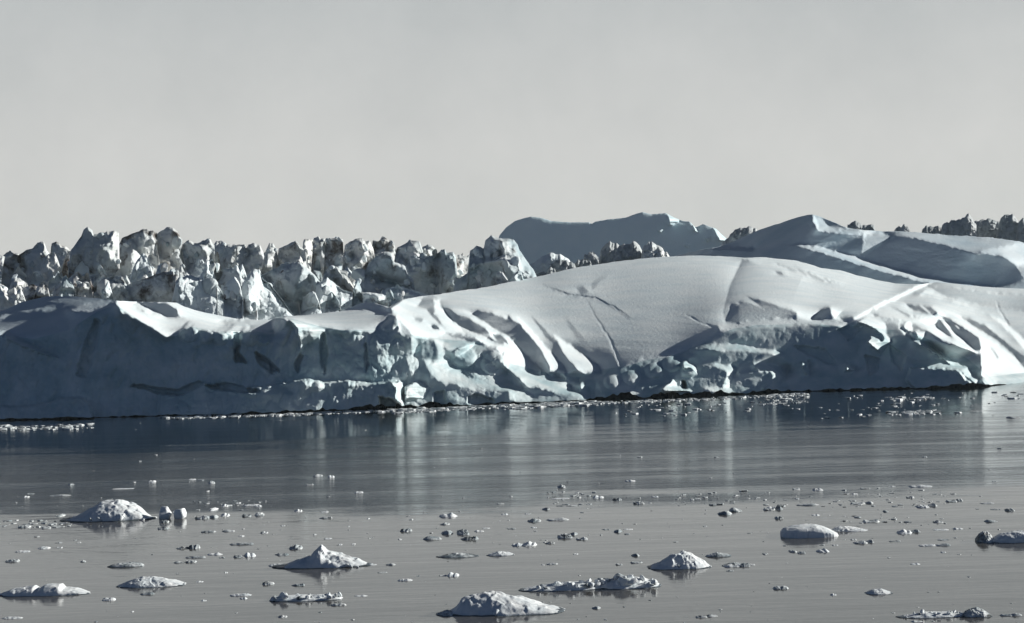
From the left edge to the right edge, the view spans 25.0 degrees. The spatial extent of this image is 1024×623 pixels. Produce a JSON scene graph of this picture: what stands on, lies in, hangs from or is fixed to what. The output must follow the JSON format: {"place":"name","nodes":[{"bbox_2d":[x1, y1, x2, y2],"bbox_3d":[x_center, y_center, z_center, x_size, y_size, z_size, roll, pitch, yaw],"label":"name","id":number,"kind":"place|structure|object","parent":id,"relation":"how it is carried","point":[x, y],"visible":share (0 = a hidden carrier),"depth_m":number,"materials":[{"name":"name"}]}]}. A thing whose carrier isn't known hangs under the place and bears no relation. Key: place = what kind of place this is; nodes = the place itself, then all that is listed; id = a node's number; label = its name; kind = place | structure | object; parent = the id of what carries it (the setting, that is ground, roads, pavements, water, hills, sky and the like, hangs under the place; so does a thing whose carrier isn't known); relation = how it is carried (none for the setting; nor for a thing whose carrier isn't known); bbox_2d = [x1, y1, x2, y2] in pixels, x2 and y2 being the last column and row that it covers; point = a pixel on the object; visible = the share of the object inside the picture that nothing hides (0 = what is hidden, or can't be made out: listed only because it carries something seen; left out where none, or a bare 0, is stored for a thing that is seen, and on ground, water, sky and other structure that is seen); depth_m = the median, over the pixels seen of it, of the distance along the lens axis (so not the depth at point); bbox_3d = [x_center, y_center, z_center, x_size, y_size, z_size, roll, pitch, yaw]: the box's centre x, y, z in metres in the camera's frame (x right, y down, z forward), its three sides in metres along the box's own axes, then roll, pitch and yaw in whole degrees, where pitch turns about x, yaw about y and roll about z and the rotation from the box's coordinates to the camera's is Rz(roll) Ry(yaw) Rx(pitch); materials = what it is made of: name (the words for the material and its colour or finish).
{"place":"outdoors","nodes":[
{"label":"outdoors","id":0,"kind":"place"},
{"bbox_2d":[0,382,1023,622],"bbox_3d":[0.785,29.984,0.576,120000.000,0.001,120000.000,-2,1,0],"label":"sea","id":1,"kind":"structure","parent":0,"point":[386,463],"depth_m":286.88,"materials":[{"name":"liquid"}]},
{"bbox_2d":[0,255,4,281],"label":"ice block","id":2,"kind":"structure","parent":1,"relation":"on","point":[2,258],"depth_m":1058.82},
{"bbox_2d":[0,284,16,311],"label":"ice block","id":3,"kind":"structure","parent":1,"relation":"on","point":[7,298],"depth_m":725.53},
{"bbox_2d":[1,251,17,290],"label":"ice pinnacle","id":4,"kind":"object","parent":1,"relation":"on","point":[8,268],"visible":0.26,"depth_m":1010.59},
{"bbox_2d":[10,267,27,290],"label":"ice pinnacle","id":5,"kind":"object","parent":1,"relation":"on","point":[19,282],"visible":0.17,"depth_m":821.13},
{"bbox_2d":[13,288,25,305],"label":"ice pinnacle","id":6,"kind":"object","parent":1,"relation":"on","point":[18,295],"visible":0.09,"depth_m":707.60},
{"bbox_2d":[22,284,37,300],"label":"ice block","id":7,"kind":"structure","parent":1,"relation":"on","point":[29,291],"depth_m":728.32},
{"bbox_2d":[14,242,49,285],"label":"ice block","id":8,"kind":"structure","parent":1,"relation":"on","point":[37,253],"depth_m":1008.34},
{"bbox_2d":[30,271,45,285],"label":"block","id":9,"kind":"object","parent":1,"relation":"on","point":[37,278],"visible":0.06,"depth_m":926.82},
{"bbox_2d":[34,280,49,298],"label":"ice pinnacle","id":10,"kind":"object","parent":1,"relation":"on","point":[42,289],"visible":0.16,"depth_m":724.64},
{"bbox_2d":[0,583,89,596],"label":"ice floe","id":11,"kind":"object","parent":1,"relation":"on","point":[54,589],"visible":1,"depth_m":219.25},
{"bbox_2d":[40,252,62,284],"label":"ice pinnacle","id":12,"kind":"object","parent":1,"relation":"on","point":[50,266],"visible":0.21,"depth_m":938.26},
{"bbox_2d":[48,271,63,295],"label":"ice pinnacle","id":13,"kind":"object","parent":1,"relation":"on","point":[55,279],"visible":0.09,"depth_m":842.09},
{"bbox_2d":[51,242,69,270],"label":"ice block","id":14,"kind":"structure","parent":1,"relation":"on","point":[58,249],"depth_m":1161.26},
{"bbox_2d":[62,251,70,277],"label":"ice pinnacle","id":15,"kind":"object","parent":1,"relation":"on","point":[65,267],"visible":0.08,"depth_m":1015.01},
{"bbox_2d":[59,275,75,296],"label":"ice pinnacle","id":16,"kind":"object","parent":1,"relation":"on","point":[67,288],"visible":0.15,"depth_m":716.64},
{"bbox_2d":[53,271,94,295],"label":"ice block","id":17,"kind":"structure","parent":1,"relation":"on","point":[74,277],"depth_m":796.43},
{"bbox_2d":[74,261,90,279],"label":"ice pinnacle","id":18,"kind":"object","parent":1,"relation":"on","point":[82,268],"visible":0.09,"depth_m":875.51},
{"bbox_2d":[75,272,92,297],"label":"ice pinnacle","id":19,"kind":"object","parent":1,"relation":"on","point":[83,288],"visible":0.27,"depth_m":760.21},
{"bbox_2d":[68,227,119,284],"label":"ice pinnacle","id":20,"kind":"object","parent":1,"relation":"on","point":[105,247],"visible":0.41,"depth_m":906.03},
{"bbox_2d":[93,265,107,286],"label":"ice pinnacle","id":21,"kind":"object","parent":1,"relation":"on","point":[97,279],"visible":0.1,"depth_m":883.12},
{"bbox_2d":[102,282,113,299],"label":"ice pinnacle","id":22,"kind":"object","parent":1,"relation":"on","point":[107,294],"visible":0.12,"depth_m":704.38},
{"bbox_2d":[92,274,133,301],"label":"ice block","id":23,"kind":"structure","parent":1,"relation":"on","point":[119,288],"depth_m":736.26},
{"bbox_2d":[60,499,186,521],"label":"ice floe","id":24,"kind":"object","parent":1,"relation":"on","point":[117,510],"visible":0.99,"depth_m":285.56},
{"bbox_2d":[107,562,143,567],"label":"ice floe","id":25,"kind":"object","parent":1,"relation":"on","point":[127,564],"visible":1,"depth_m":239.36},
{"bbox_2d":[119,229,159,280],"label":"ice pinnacle","id":26,"kind":"object","parent":1,"relation":"on","point":[132,252],"visible":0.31,"depth_m":934.30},
{"bbox_2d":[130,255,152,282],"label":"ice pinnacle","id":27,"kind":"object","parent":1,"relation":"on","point":[142,267],"visible":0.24,"depth_m":878.10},
{"bbox_2d":[116,576,185,587],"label":"ice floe","id":28,"kind":"object","parent":1,"relation":"on","point":[149,582],"visible":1,"depth_m":223.73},
{"bbox_2d":[127,270,178,301],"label":"ice block","id":29,"kind":"structure","parent":1,"relation":"on","point":[159,287],"depth_m":738.09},
{"bbox_2d":[165,271,174,280],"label":"ice chunk","id":30,"kind":"object","parent":29,"relation":"on","point":[169,275],"visible":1,"depth_m":738.22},
{"bbox_2d":[156,263,162,273],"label":"ice pinnacle","id":31,"kind":"object","parent":1,"relation":"on","point":[158,271],"visible":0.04,"depth_m":860.01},
{"bbox_2d":[160,262,167,271],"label":"ice chunk","id":32,"kind":"object","parent":31,"relation":"on","point":[164,266],"visible":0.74,"depth_m":857.83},
{"bbox_2d":[157,227,187,272],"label":"ice pinnacle","id":33,"kind":"object","parent":1,"relation":"on","point":[170,256],"visible":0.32,"depth_m":948.95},
{"bbox_2d":[171,236,181,248],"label":"ice chunk","id":34,"kind":"object","parent":33,"relation":"on","point":[175,244],"visible":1,"depth_m":943.10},
{"bbox_2d":[179,264,188,276],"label":"ice pinnacle","id":35,"kind":"object","parent":1,"relation":"on","point":[182,272],"visible":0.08,"depth_m":899.53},
{"bbox_2d":[172,259,222,315],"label":"ice block","id":36,"kind":"structure","parent":1,"relation":"on","point":[202,300],"depth_m":689.93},
{"bbox_2d":[183,298,191,306],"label":"ice chunk","id":37,"kind":"object","parent":36,"relation":"on","point":[188,301],"visible":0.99,"depth_m":688.16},
{"bbox_2d":[202,278,217,293],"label":"ice chunk","id":38,"kind":"object","parent":36,"relation":"on","point":[209,284],"visible":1,"depth_m":691.61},
{"bbox_2d":[192,259,203,277],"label":"ice pinnacle","id":39,"kind":"object","parent":1,"relation":"on","point":[197,270],"visible":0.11,"depth_m":908.02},
{"bbox_2d":[182,238,214,274],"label":"ice block","id":40,"kind":"structure","parent":1,"relation":"on","point":[204,249],"depth_m":1016.49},
{"bbox_2d":[214,241,235,269],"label":"ice block","id":41,"kind":"structure","parent":1,"relation":"on","point":[227,256],"depth_m":1070.16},
{"bbox_2d":[217,267,241,288],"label":"ice block","id":42,"kind":"structure","parent":1,"relation":"on","point":[224,276],"depth_m":767.03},
{"bbox_2d":[223,276,243,318],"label":"ice pinnacle","id":43,"kind":"object","parent":1,"relation":"on","point":[231,309],"visible":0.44,"depth_m":676.62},
{"bbox_2d":[239,264,246,283],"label":"ice pinnacle","id":44,"kind":"object","parent":1,"relation":"on","point":[243,272],"visible":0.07,"depth_m":861.36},
{"bbox_2d":[234,243,263,275],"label":"ice block","id":45,"kind":"structure","parent":1,"relation":"on","point":[254,251],"depth_m":949.11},
{"bbox_2d":[243,292,257,319],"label":"ice pinnacle","id":46,"kind":"object","parent":1,"relation":"on","point":[249,299],"visible":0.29,"depth_m":681.53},
{"bbox_2d":[241,269,293,319],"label":"ice cone","id":47,"kind":"object","parent":1,"relation":"on","point":[271,302],"visible":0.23,"depth_m":718.30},
{"bbox_2d":[261,243,279,274],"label":"ice block","id":48,"kind":"structure","parent":1,"relation":"on","point":[270,261],"depth_m":918.57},
{"bbox_2d":[261,262,319,315],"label":"ice block","id":49,"kind":"structure","parent":1,"relation":"on","point":[297,281],"depth_m":767.05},
{"bbox_2d":[278,241,308,268],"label":"ice block","id":50,"kind":"structure","parent":1,"relation":"on","point":[293,251],"depth_m":1050.47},
{"bbox_2d":[269,592,342,601],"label":"ice floe","id":51,"kind":"object","parent":1,"relation":"on","point":[285,597],"visible":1,"depth_m":211.21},
{"bbox_2d":[303,239,312,270],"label":"ice block","id":52,"kind":"structure","parent":1,"relation":"on","point":[308,244],"depth_m":1120.06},
{"bbox_2d":[300,291,321,314],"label":"ice pinnacle","id":53,"kind":"object","parent":1,"relation":"on","point":[309,300],"visible":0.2,"depth_m":744.59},
{"bbox_2d":[313,260,321,281],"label":"ice pinnacle","id":54,"kind":"object","parent":1,"relation":"on","point":[317,271],"visible":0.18,"depth_m":986.35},
{"bbox_2d":[311,236,325,277],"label":"ice block","id":55,"kind":"structure","parent":1,"relation":"on","point":[319,245],"depth_m":1076.89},
{"bbox_2d":[272,544,371,568],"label":"ice floe","id":56,"kind":"object","parent":1,"relation":"on","point":[321,557],"visible":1,"depth_m":234.83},
{"bbox_2d":[324,292,340,312],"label":"ice pinnacle","id":57,"kind":"object","parent":1,"relation":"on","point":[332,300],"visible":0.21,"depth_m":705.65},
{"bbox_2d":[323,238,343,275],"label":"ice block","id":58,"kind":"structure","parent":1,"relation":"on","point":[334,248],"depth_m":1051.93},
{"bbox_2d":[333,257,341,269],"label":"ice pinnacle","id":59,"kind":"object","parent":1,"relation":"on","point":[337,263],"visible":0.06,"depth_m":998.57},
{"bbox_2d":[322,266,353,291],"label":"ice block","id":60,"kind":"structure","parent":1,"relation":"on","point":[343,281],"depth_m":803.37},
{"bbox_2d":[315,277,387,312],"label":"ice block","id":61,"kind":"structure","parent":1,"relation":"on","point":[344,297],"depth_m":759.56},
{"bbox_2d":[323,285,330,294],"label":"ice chunk","id":62,"kind":"object","parent":61,"relation":"on","point":[326,290],"visible":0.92,"depth_m":755.84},
{"bbox_2d":[352,281,362,306],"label":"ice pinnacle","id":63,"kind":"object","parent":1,"relation":"on","point":[357,297],"visible":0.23,"depth_m":695.40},
{"bbox_2d":[342,238,374,271],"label":"ice block","id":64,"kind":"structure","parent":1,"relation":"on","point":[355,250],"depth_m":952.11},
{"bbox_2d":[372,236,395,259],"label":"ice block","id":65,"kind":"structure","parent":1,"relation":"on","point":[382,245],"depth_m":1012.00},
{"bbox_2d":[364,252,414,293],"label":"iceberg","id":66,"kind":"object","parent":1,"relation":"on","point":[389,270],"depth_m":789.19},
{"bbox_2d":[351,268,364,281],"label":"ice chunk","id":67,"kind":"object","parent":66,"relation":"on","point":[356,274],"visible":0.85,"depth_m":786.74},
{"bbox_2d":[388,284,402,306],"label":"ice pinnacle","id":68,"kind":"object","parent":1,"relation":"on","point":[397,293],"visible":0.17,"depth_m":746.56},
{"bbox_2d":[386,289,394,300],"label":"ice chunk","id":69,"kind":"object","parent":68,"relation":"on","point":[389,294],"visible":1,"depth_m":745.50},
{"bbox_2d":[381,287,427,299],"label":"ice block","id":70,"kind":"structure","parent":1,"relation":"on","point":[409,293],"depth_m":771.95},
{"bbox_2d":[394,240,422,267],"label":"ice block","id":71,"kind":"structure","parent":1,"relation":"on","point":[411,246],"depth_m":906.12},
{"bbox_2d":[422,244,436,255],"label":"ice block","id":72,"kind":"structure","parent":1,"relation":"on","point":[429,250],"depth_m":1025.33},
{"bbox_2d":[406,249,456,294],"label":"ice block","id":73,"kind":"structure","parent":1,"relation":"on","point":[441,264],"depth_m":820.38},
{"bbox_2d":[423,536,440,539],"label":"ice fragment","id":74,"kind":"object","parent":1,"relation":"on","point":[431,538],"visible":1,"depth_m":256.42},
{"bbox_2d":[434,283,441,294],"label":"ice pinnacle","id":75,"kind":"object","parent":1,"relation":"on","point":[437,290],"visible":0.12,"depth_m":758.67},
{"bbox_2d":[436,609,452,615],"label":"ice floe","id":76,"kind":"object","parent":1,"relation":"on","point":[446,612],"visible":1,"depth_m":200.20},
{"bbox_2d":[439,512,456,517],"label":"ice fragment","id":77,"kind":"object","parent":1,"relation":"on","point":[451,514],"visible":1,"depth_m":279.39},
{"bbox_2d":[436,553,478,557],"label":"ice floe","id":78,"kind":"object","parent":1,"relation":"on","point":[459,555],"visible":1,"depth_m":240.27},
{"bbox_2d":[454,254,468,277],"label":"ice block","id":79,"kind":"structure","parent":1,"relation":"on","point":[464,265],"depth_m":829.85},
{"bbox_2d":[457,529,468,534],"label":"ice fragment","id":80,"kind":"object","parent":1,"relation":"on","point":[462,532],"visible":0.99,"depth_m":260.79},
{"bbox_2d":[453,235,536,291],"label":"ice pinnacle","id":81,"kind":"object","parent":1,"relation":"on","point":[507,249],"visible":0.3,"depth_m":784.92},
{"bbox_2d":[510,256,519,265],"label":"ice chunk","id":82,"kind":"object","parent":81,"relation":"on","point":[514,260],"visible":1,"depth_m":779.56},
{"bbox_2d":[486,551,513,555],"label":"ice floe","id":83,"kind":"object","parent":1,"relation":"on","point":[500,553],"visible":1,"depth_m":240.68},
{"bbox_2d":[495,271,507,284],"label":"ice pinnacle","id":84,"kind":"object","parent":1,"relation":"on","point":[501,278],"visible":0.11,"depth_m":761.84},
{"bbox_2d":[450,591,565,616],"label":"ice floe","id":85,"kind":"object","parent":1,"relation":"on","point":[496,603],"visible":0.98,"depth_m":200.02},
{"bbox_2d":[0,255,1023,419],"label":"iceberg","id":86,"kind":"object","parent":1,"relation":"on","point":[675,326],"visible":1,"depth_m":527.15,"materials":[{"name":"ice"}]},
{"bbox_2d":[0,391,1023,622],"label":"brash ice","id":87,"kind":"structure","parent":1,"relation":"on","point":[474,407],"depth_m":486.14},
{"bbox_2d":[509,271,522,281],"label":"ice pinnacle","id":88,"kind":"object","parent":1,"relation":"on","point":[517,276],"visible":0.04,"depth_m":702.98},
{"bbox_2d":[535,267,555,276],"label":"ice block","id":89,"kind":"structure","parent":1,"relation":"on","point":[550,270],"depth_m":928.01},
{"bbox_2d":[530,253,569,273],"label":"ice block","id":90,"kind":"structure","parent":1,"relation":"on","point":[542,263],"depth_m":1386.67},
{"bbox_2d":[518,578,601,591],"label":"ice floe","id":91,"kind":"object","parent":1,"relation":"on","point":[579,585],"visible":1,"depth_m":213.55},
{"bbox_2d":[550,259,575,271],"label":"ice block","id":92,"kind":"structure","parent":1,"relation":"on","point":[560,265],"depth_m":936.68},
{"bbox_2d":[557,533,572,538],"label":"ice fragment","id":93,"kind":"object","parent":1,"relation":"on","point":[563,536],"visible":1,"depth_m":254.73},
{"bbox_2d":[575,259,591,266],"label":"ice block","id":94,"kind":"structure","parent":1,"relation":"on","point":[580,263],"depth_m":942.84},
{"bbox_2d":[584,252,599,264],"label":"ice block","id":95,"kind":"structure","parent":1,"relation":"on","point":[592,257],"depth_m":957.66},
{"bbox_2d":[499,212,726,264],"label":"tabular iceberg","id":96,"kind":"object","parent":1,"relation":"on","point":[535,238],"visible":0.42,"depth_m":3976.46,"materials":[{"name":"ice"}]},
{"bbox_2d":[599,241,641,263],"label":"ice block","id":97,"kind":"structure","parent":1,"relation":"on","point":[610,251],"depth_m":962.83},
{"bbox_2d":[594,573,660,589],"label":"ice floe","id":98,"kind":"object","parent":1,"relation":"on","point":[618,581],"visible":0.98,"depth_m":213.93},
{"bbox_2d":[641,242,669,258],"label":"ice block","id":99,"kind":"structure","parent":1,"relation":"on","point":[650,249],"depth_m":955.29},
{"bbox_2d":[647,550,711,569],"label":"ice floe","id":100,"kind":"object","parent":1,"relation":"on","point":[683,560],"visible":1,"depth_m":226.77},
{"bbox_2d":[705,552,730,556],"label":"ice floe","id":101,"kind":"object","parent":1,"relation":"on","point":[717,554],"visible":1,"depth_m":235.05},
{"bbox_2d":[722,226,756,244],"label":"ice block","id":102,"kind":"structure","parent":1,"relation":"on","point":[736,234],"depth_m":1113.78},
{"bbox_2d":[780,524,837,537],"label":"ice floe","id":103,"kind":"object","parent":1,"relation":"on","point":[807,531],"visible":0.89,"depth_m":249.21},
{"bbox_2d":[832,526,866,531],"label":"ice floe","id":104,"kind":"object","parent":1,"relation":"on","point":[845,529],"visible":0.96,"depth_m":254.07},
{"bbox_2d":[677,214,1023,288],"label":"iceberg","id":105,"kind":"object","parent":1,"relation":"on","point":[899,257],"visible":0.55,"depth_m":878.59,"materials":[{"name":"ice"}]},
{"bbox_2d":[847,220,874,230],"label":"ice block","id":106,"kind":"structure","parent":1,"relation":"on","point":[855,224],"depth_m":1245.88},
{"bbox_2d":[864,588,892,594],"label":"ice floe","id":107,"kind":"object","parent":1,"relation":"on","point":[880,591],"visible":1,"depth_m":206.03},
{"bbox_2d":[894,224,909,231],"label":"ice block","id":108,"kind":"structure","parent":1,"relation":"on","point":[904,228],"depth_m":1247.99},
{"bbox_2d":[896,609,963,618],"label":"ice floe","id":109,"kind":"object","parent":1,"relation":"on","point":[922,614],"visible":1,"depth_m":192.01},
{"bbox_2d":[922,225,940,233],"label":"ice block","id":110,"kind":"structure","parent":1,"relation":"on","point":[931,229],"depth_m":1245.77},
{"bbox_2d":[941,213,977,236],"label":"ice block","id":111,"kind":"structure","parent":1,"relation":"on","point":[966,225],"depth_m":1232.56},
{"bbox_2d":[963,607,992,617],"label":"ice floe","id":112,"kind":"object","parent":1,"relation":"on","point":[976,612],"visible":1,"depth_m":191.57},
{"bbox_2d":[975,531,993,542],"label":"ice floe","id":113,"kind":"object","parent":1,"relation":"on","point":[984,537],"visible":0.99,"depth_m":241.16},
{"bbox_2d":[974,218,998,237],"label":"ice block","id":114,"kind":"structure","parent":1,"relation":"on","point":[987,227],"depth_m":1253.26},
{"bbox_2d":[996,214,1017,240],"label":"ice block","id":115,"kind":"structure","parent":1,"relation":"on","point":[1007,226],"depth_m":1239.23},
{"bbox_2d":[993,530,1023,543],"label":"ice floe","id":116,"kind":"object","parent":1,"relation":"on","point":[1010,537],"visible":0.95,"depth_m":240.10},
{"bbox_2d":[1015,218,1023,242],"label":"ice block","id":117,"kind":"structure","parent":1,"relation":"on","point":[1020,233],"depth_m":1232.01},
{"bbox_2d":[0,0,1023,255],"label":"sky","id":118,"kind":"structure","parent":0,"point":[441,124],"materials":[{"name":"grey"}]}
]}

